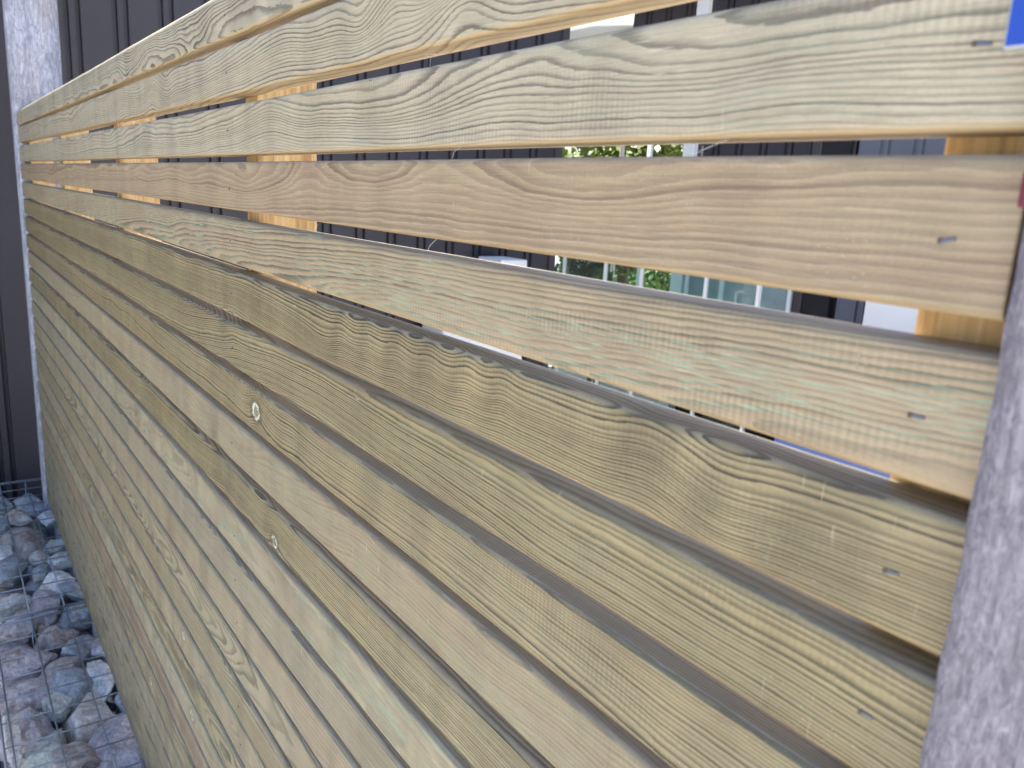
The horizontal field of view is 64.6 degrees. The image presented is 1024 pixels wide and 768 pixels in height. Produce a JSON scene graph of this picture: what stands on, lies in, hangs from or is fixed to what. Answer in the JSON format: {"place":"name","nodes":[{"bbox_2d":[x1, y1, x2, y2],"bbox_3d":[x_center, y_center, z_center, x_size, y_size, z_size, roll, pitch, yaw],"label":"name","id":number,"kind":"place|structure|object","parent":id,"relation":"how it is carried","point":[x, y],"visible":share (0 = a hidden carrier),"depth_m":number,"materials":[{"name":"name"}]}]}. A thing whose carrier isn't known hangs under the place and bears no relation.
{"place":"outdoors","nodes":[
{"label":"outdoors","id":0,"kind":"place"},
{"bbox_2d":[0,0,569,515],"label":"clad building","id":1,"kind":"structure","parent":0,"point":[94,34],"depth_m":4.50,"materials":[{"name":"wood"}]},
{"bbox_2d":[422,256,526,358],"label":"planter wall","id":2,"kind":"structure","parent":0,"point":[512,261],"depth_m":5.74,"materials":[{"name":"white"}]},
{"bbox_2d":[549,256,669,403],"bbox_3d":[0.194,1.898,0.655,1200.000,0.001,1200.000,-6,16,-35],"label":"ground","id":3,"kind":"structure","parent":0,"point":[637,395],"depth_m":9.00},
{"bbox_2d":[0,525,44,767],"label":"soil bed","id":4,"kind":"object","parent":3,"relation":"on","point":[34,645],"depth_m":3.49,"materials":[{"name":"black soil"}]},
{"bbox_2d":[0,478,85,647],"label":"gabion basket","id":5,"kind":"object","parent":4,"relation":"on","point":[24,587],"visible":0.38,"depth_m":3.52,"materials":[{"name":"metal"}]},
{"bbox_2d":[0,515,10,537],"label":"stone","id":6,"kind":"object","parent":5,"relation":"in","point":[3,521],"visible":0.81,"depth_m":3.92,"materials":[{"name":"grey stone"}]},
{"bbox_2d":[0,495,12,514],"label":"stone","id":7,"kind":"object","parent":5,"relation":"in","point":[8,503],"visible":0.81,"depth_m":4.18,"materials":[{"name":"grey stone"}]},
{"bbox_2d":[0,543,13,559],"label":"stone","id":8,"kind":"object","parent":5,"relation":"in","point":[6,550],"visible":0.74,"depth_m":3.69,"materials":[{"name":"grey stone"}]},
{"bbox_2d":[0,555,28,587],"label":"stone","id":9,"kind":"object","parent":5,"relation":"in","point":[10,572],"visible":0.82,"depth_m":3.50,"materials":[{"name":"grey stone"}]},
{"bbox_2d":[0,593,31,623],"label":"stone","id":10,"kind":"object","parent":5,"relation":"in","point":[9,610],"visible":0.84,"depth_m":3.22,"materials":[{"name":"grey stone"}]},
{"bbox_2d":[2,583,30,595],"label":"stone","id":11,"kind":"object","parent":5,"relation":"in","point":[18,586],"visible":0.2,"depth_m":3.51,"materials":[{"name":"stone"}]},
{"bbox_2d":[0,592,32,602],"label":"stone","id":12,"kind":"object","parent":5,"relation":"in","point":[4,595],"visible":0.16,"depth_m":3.43,"materials":[{"name":"stone"}]},
{"bbox_2d":[5,509,33,527],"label":"stone","id":13,"kind":"object","parent":5,"relation":"in","point":[19,518],"visible":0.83,"depth_m":4.03,"materials":[{"name":"beige stone"}]},
{"bbox_2d":[0,527,44,563],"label":"stone","id":14,"kind":"object","parent":5,"relation":"in","point":[30,545],"visible":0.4,"depth_m":3.79,"materials":[{"name":"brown stone"}]},
{"bbox_2d":[19,574,28,583],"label":"stone","id":15,"kind":"object","parent":5,"relation":"in","point":[25,579],"visible":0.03,"depth_m":3.65,"materials":[{"name":"stone"}]},
{"bbox_2d":[12,493,43,518],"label":"stone","id":16,"kind":"object","parent":5,"relation":"in","point":[27,500],"visible":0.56,"depth_m":4.22,"materials":[{"name":"grey stone"}]},
{"bbox_2d":[22,578,43,595],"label":"stone","id":17,"kind":"object","parent":5,"relation":"in","point":[31,590],"visible":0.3,"depth_m":3.55,"materials":[{"name":"grey stone"}]},
{"bbox_2d":[32,564,48,580],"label":"stone","id":18,"kind":"object","parent":17,"relation":"on","point":[40,576],"visible":0.81,"depth_m":3.50,"materials":[{"name":"grey stone"}]},
{"bbox_2d":[21,519,47,539],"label":"stone","id":19,"kind":"object","parent":5,"relation":"in","point":[34,525],"visible":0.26,"depth_m":4.12,"materials":[{"name":"grey stone"}]},
{"bbox_2d":[29,550,48,565],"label":"stone","id":20,"kind":"object","parent":5,"relation":"in","point":[37,555],"visible":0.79,"depth_m":3.62,"materials":[{"name":"beige stone"}]},
{"bbox_2d":[37,510,55,526],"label":"stone","id":21,"kind":"object","parent":5,"relation":"in","point":[45,515],"visible":0.63,"depth_m":4.04,"materials":[{"name":"grey stone"}]},
{"bbox_2d":[27,563,68,579],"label":"stone","id":22,"kind":"object","parent":5,"relation":"in","point":[31,567],"visible":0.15,"depth_m":3.70,"materials":[{"name":"stone"}]},
{"bbox_2d":[26,601,69,631],"bbox_3d":[-1.933,0.985,3.373,0.194,0.119,0.164,-3,14,-25],"label":"stone","id":23,"kind":"object","parent":5,"relation":"in","point":[61,609],"visible":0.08,"depth_m":3.38,"materials":[{"name":"grey stone"}]},
{"bbox_2d":[42,539,66,555],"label":"stone","id":24,"kind":"object","parent":5,"relation":"in","point":[52,543],"visible":0.62,"depth_m":3.74,"materials":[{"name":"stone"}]},
{"bbox_2d":[38,570,75,602],"bbox_3d":[-1.953,0.884,3.468,0.242,0.147,0.119,10,15,29],"label":"stone","id":25,"kind":"object","parent":5,"relation":"in","point":[59,574],"visible":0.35,"depth_m":3.45,"materials":[{"name":"grey stone"}]},
{"bbox_2d":[46,552,71,570],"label":"stone","id":26,"kind":"object","parent":5,"relation":"in","point":[61,562],"visible":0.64,"depth_m":3.58,"materials":[{"name":"grey stone"}]},
{"bbox_2d":[36,617,91,636],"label":"stone","id":27,"kind":"object","parent":5,"relation":"in","point":[41,628],"visible":0.11,"depth_m":3.22,"materials":[{"name":"grey stone"}]},
{"bbox_2d":[32,589,62,629],"bbox_3d":[-1.889,0.921,3.285,0.105,0.136,0.231,-1,14,-19],"label":"stone","id":28,"kind":"object","parent":27,"relation":"on","point":[46,603],"visible":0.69,"depth_m":3.25,"materials":[{"name":"stone"}]},
{"bbox_2d":[59,603,91,630],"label":"stone","id":29,"kind":"object","parent":27,"relation":"on","point":[80,616],"visible":0.63,"depth_m":3.19,"materials":[{"name":"grey stone"}]},
{"bbox_2d":[56,580,84,601],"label":"stone","id":30,"kind":"object","parent":5,"relation":"in","point":[69,586],"visible":0.71,"depth_m":3.33,"materials":[{"name":"grey stone"}]},
{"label":"stone","id":31,"kind":"object","parent":5,"relation":"in","visible":0},
{"bbox_2d":[0,609,37,643],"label":"stone","id":32,"kind":"object","parent":31,"relation":"on","point":[15,631],"visible":0.69,"depth_m":3.07,"materials":[{"name":"stone"}]},
{"bbox_2d":[0,605,143,767],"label":"gabion basket","id":33,"kind":"object","parent":4,"relation":"on","point":[4,764],"visible":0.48,"depth_m":2.62,"materials":[{"name":"metal"}]},
{"bbox_2d":[2,714,21,767],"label":"stone","id":34,"kind":"object","parent":33,"relation":"in","point":[16,732],"visible":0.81,"depth_m":2.43,"materials":[{"name":"beige stone"}]},
{"bbox_2d":[0,642,31,653],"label":"stone","id":35,"kind":"object","parent":33,"relation":"in","point":[7,646],"visible":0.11,"depth_m":3.06,"materials":[{"name":"stone"}]},
{"bbox_2d":[0,675,52,725],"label":"stone","id":36,"kind":"object","parent":33,"relation":"in","point":[26,687],"visible":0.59,"depth_m":2.69,"materials":[{"name":"stone"}]},
{"bbox_2d":[0,707,55,762],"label":"stone","id":37,"kind":"object","parent":33,"relation":"in","point":[36,727],"visible":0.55,"depth_m":2.52,"materials":[{"name":"stone"}]},
{"bbox_2d":[0,646,57,687],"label":"stone","id":38,"kind":"object","parent":33,"relation":"in","point":[21,665],"visible":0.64,"depth_m":2.86,"materials":[{"name":"stone"}]},
{"bbox_2d":[10,728,66,767],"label":"stone","id":39,"kind":"object","parent":33,"relation":"in","point":[38,753],"visible":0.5,"depth_m":2.39,"materials":[{"name":"grey stone"}]},
{"bbox_2d":[39,711,60,729],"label":"stone","id":40,"kind":"object","parent":33,"relation":"in","point":[58,724],"visible":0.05,"depth_m":2.69,"materials":[{"name":"stone"}]},
{"bbox_2d":[37,625,65,651],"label":"stone","id":41,"kind":"object","parent":33,"relation":"in","point":[50,640],"visible":0.88,"depth_m":3.00,"materials":[{"name":"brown stone"}]},
{"bbox_2d":[34,629,79,658],"bbox_3d":[-1.752,1.042,3.113,0.156,0.167,0.193,0,13,-12],"label":"stone","id":42,"kind":"object","parent":33,"relation":"in","point":[69,634],"visible":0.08,"depth_m":3.10,"materials":[{"name":"grey stone"}]},
{"bbox_2d":[41,691,73,722],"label":"stone","id":43,"kind":"object","parent":33,"relation":"in","point":[59,699],"visible":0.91,"depth_m":2.61,"materials":[{"name":"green stone"}]},
{"bbox_2d":[39,656,82,676],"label":"stone","id":44,"kind":"object","parent":33,"relation":"in","point":[62,661],"visible":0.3,"depth_m":2.85,"materials":[{"name":"grey stone"}]},
{"bbox_2d":[51,666,93,716],"bbox_3d":[-1.496,1.036,2.735,0.147,0.080,0.228,1,13,-8],"label":"stone","id":45,"kind":"object","parent":33,"relation":"in","point":[77,692],"visible":0.71,"depth_m":2.73,"materials":[{"name":"grey stone"}]},
{"bbox_2d":[50,740,99,767],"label":"stone","id":46,"kind":"object","parent":33,"relation":"in","point":[90,759],"visible":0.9,"depth_m":2.38,"materials":[{"name":"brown stone"}]},
{"bbox_2d":[61,700,115,730],"bbox_3d":[-1.464,1.128,2.783,0.201,0.142,0.169,-6,16,-35],"label":"stone","id":47,"kind":"object","parent":33,"relation":"in","point":[111,706],"visible":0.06,"depth_m":2.83,"materials":[{"name":"stone"}]},
{"bbox_2d":[91,639,105,657],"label":"stone","id":48,"kind":"object","parent":33,"relation":"in","point":[96,648],"visible":0.44,"depth_m":2.93,"materials":[{"name":"stone"}]},
{"bbox_2d":[86,660,114,702],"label":"stone","id":49,"kind":"object","parent":33,"relation":"in","point":[104,685],"visible":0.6,"depth_m":2.77,"materials":[{"name":"grey stone"}]},
{"bbox_2d":[88,712,144,767],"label":"stone","id":50,"kind":"object","parent":33,"relation":"in","point":[127,752],"visible":0.58,"depth_m":2.46,"materials":[{"name":"stone"}]},
{"bbox_2d":[114,693,125,712],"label":"stone","id":51,"kind":"object","parent":33,"relation":"in","point":[118,702],"visible":0.34,"depth_m":2.65,"materials":[{"name":"grey stone"}]},
{"bbox_2d":[2,0,63,540],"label":"timber post","id":52,"kind":"object","parent":3,"relation":"on","point":[32,46],"visible":0.34,"depth_m":3.74,"materials":[{"name":"grey wood"}]},
{"bbox_2d":[54,523,145,767],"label":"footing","id":53,"kind":"object","parent":3,"relation":"on","point":[111,699],"visible":0.04,"depth_m":3.17,"materials":[{"name":"grey concrete"}]},
{"bbox_2d":[16,0,1023,767],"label":"slatted fence","id":54,"kind":"object","parent":53,"relation":"on","point":[300,522],"visible":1,"depth_m":0.64,"materials":[{"name":"brown wood"}]},
{"bbox_2d":[555,257,615,280],"bbox_3d":[0.881,-1.157,10.805,0.968,1.455,0.964,13,16,37],"label":"shrub","id":55,"kind":"object","parent":3,"relation":"on","point":[582,268],"visible":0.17,"depth_m":10.38,"materials":[{"name":"green plant"}]},
{"bbox_2d":[587,266,614,384],"bbox_3d":[0.842,-0.425,7.756,0.440,1.397,0.555,13,16,37],"label":"shrub","id":56,"kind":"object","parent":3,"relation":"on","point":[610,278],"visible":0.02,"depth_m":7.59,"materials":[{"name":"green plant"}]},
{"bbox_2d":[570,14,633,281],"bbox_3d":[1.242,-2.252,9.400,3.000,4.250,3.000,-6,16,-35],"label":"cream parasol","id":57,"kind":"object","parent":3,"relation":"on","point":[610,25],"visible":0.03,"depth_m":7.72,"materials":[{"name":"white fabric"}]},
{"bbox_2d":[559,263,670,291],"bbox_3d":[2.551,-2.438,16.860,2.478,1.541,2.834,-6,16,-35],"label":"shrub","id":58,"kind":"object","parent":3,"relation":"on","point":[657,280],"visible":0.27,"depth_m":15.86,"materials":[{"name":"green plant"}]},
{"bbox_2d":[558,144,683,283],"bbox_3d":[1.648,-2.439,12.310,3.055,3.356,3.468,-6,16,-35],"label":"tree","id":59,"kind":"object","parent":3,"relation":"on","point":[673,150],"visible":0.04,"depth_m":11.28,"materials":[{"name":"green plant"}]},
{"bbox_2d":[626,145,652,394],"bbox_3d":[1.097,-1.088,6.890,0.043,3.100,0.043,-6,16,-35],"label":"slim pole","id":60,"kind":"object","parent":3,"relation":"on","point":[650,151],"depth_m":6.90,"materials":[{"name":"white paint"}]},
{"bbox_2d":[556,257,761,431],"bbox_3d":[0.949,-0.395,6.769,0.060,1.790,2.640,-6,16,-35],"label":"glass balustrade","id":61,"kind":"object","parent":3,"relation":"on","point":[705,295],"depth_m":6.53,"materials":[{"name":"white paint"}]},
{"bbox_2d":[774,438,889,478],"bbox_3d":[2.356,0.616,4.819,0.760,0.850,1.510,-6,16,-35],"label":"storage box","id":62,"kind":"object","parent":3,"relation":"on","point":[834,459],"depth_m":4.82,"materials":[{"name":"blue plastic"}]},
{"bbox_2d":[862,301,917,333],"bbox_3d":[2.615,0.171,5.247,0.190,1.550,0.860,-6,16,-35],"label":"screen panel","id":63,"kind":"object","parent":3,"relation":"on","point":[891,317],"depth_m":5.24,"materials":[{"name":"white paint"}]},
{"bbox_2d":[920,231,1023,767],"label":"timber post","id":64,"kind":"object","parent":3,"relation":"on","point":[976,718],"visible":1,"depth_m":0.34,"materials":[{"name":"grey wood"}]},
{"bbox_2d":[1003,0,1023,49],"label":"blue sign","id":65,"kind":"object","parent":64,"relation":"attached to","point":[1014,36],"visible":1,"depth_m":0.31,"materials":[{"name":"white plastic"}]},
{"bbox_2d":[1017,173,1023,207],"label":"red tag","id":66,"kind":"object","parent":64,"relation":"attached to","point":[1020,204],"visible":1,"depth_m":0.32,"materials":[{"name":"plastic"}]},
{"bbox_2d":[633,0,946,441],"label":"dark shed","id":67,"kind":"structure","parent":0,"point":[824,306],"depth_m":6.21,"materials":[{"name":"wood"}]},
{"bbox_2d":[683,275,793,312],"bbox_3d":[1.789,-0.519,6.579,0.047,1.185,1.110,-6,16,-35],"label":"window","id":68,"kind":"structure","parent":67,"relation":"in","point":[778,299],"depth_m":6.50,"materials":[{"name":"clear glass"}]},
{"bbox_2d":[801,140,853,318],"bbox_3d":[2.232,-0.670,5.905,0.032,2.850,0.220,-6,16,-35],"label":"door","id":69,"kind":"structure","parent":67,"relation":"in","point":[816,305],"depth_m":5.85,"materials":[{"name":"black"}]},
{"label":"stone","id":70,"kind":"object","parent":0,"visible":0},
{"bbox_2d":[63,692,114,743],"bbox_3d":[-1.366,1.121,2.638,0.168,0.195,0.281,-6,16,-35],"label":"stone","id":71,"kind":"object","parent":70,"relation":"on","point":[85,713],"visible":0.45,"depth_m":2.57,"materials":[{"name":"beige stone"}]},
{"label":"stone","id":72,"kind":"object","parent":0,"visible":0},
{"bbox_2d":[60,634,100,666],"bbox_3d":[-1.604,0.985,3.004,0.142,0.098,0.190,1,13,-8],"label":"stone","id":73,"kind":"object","parent":72,"relation":"on","point":[84,649],"visible":0.51,"depth_m":2.96,"materials":[{"name":"grey stone"}]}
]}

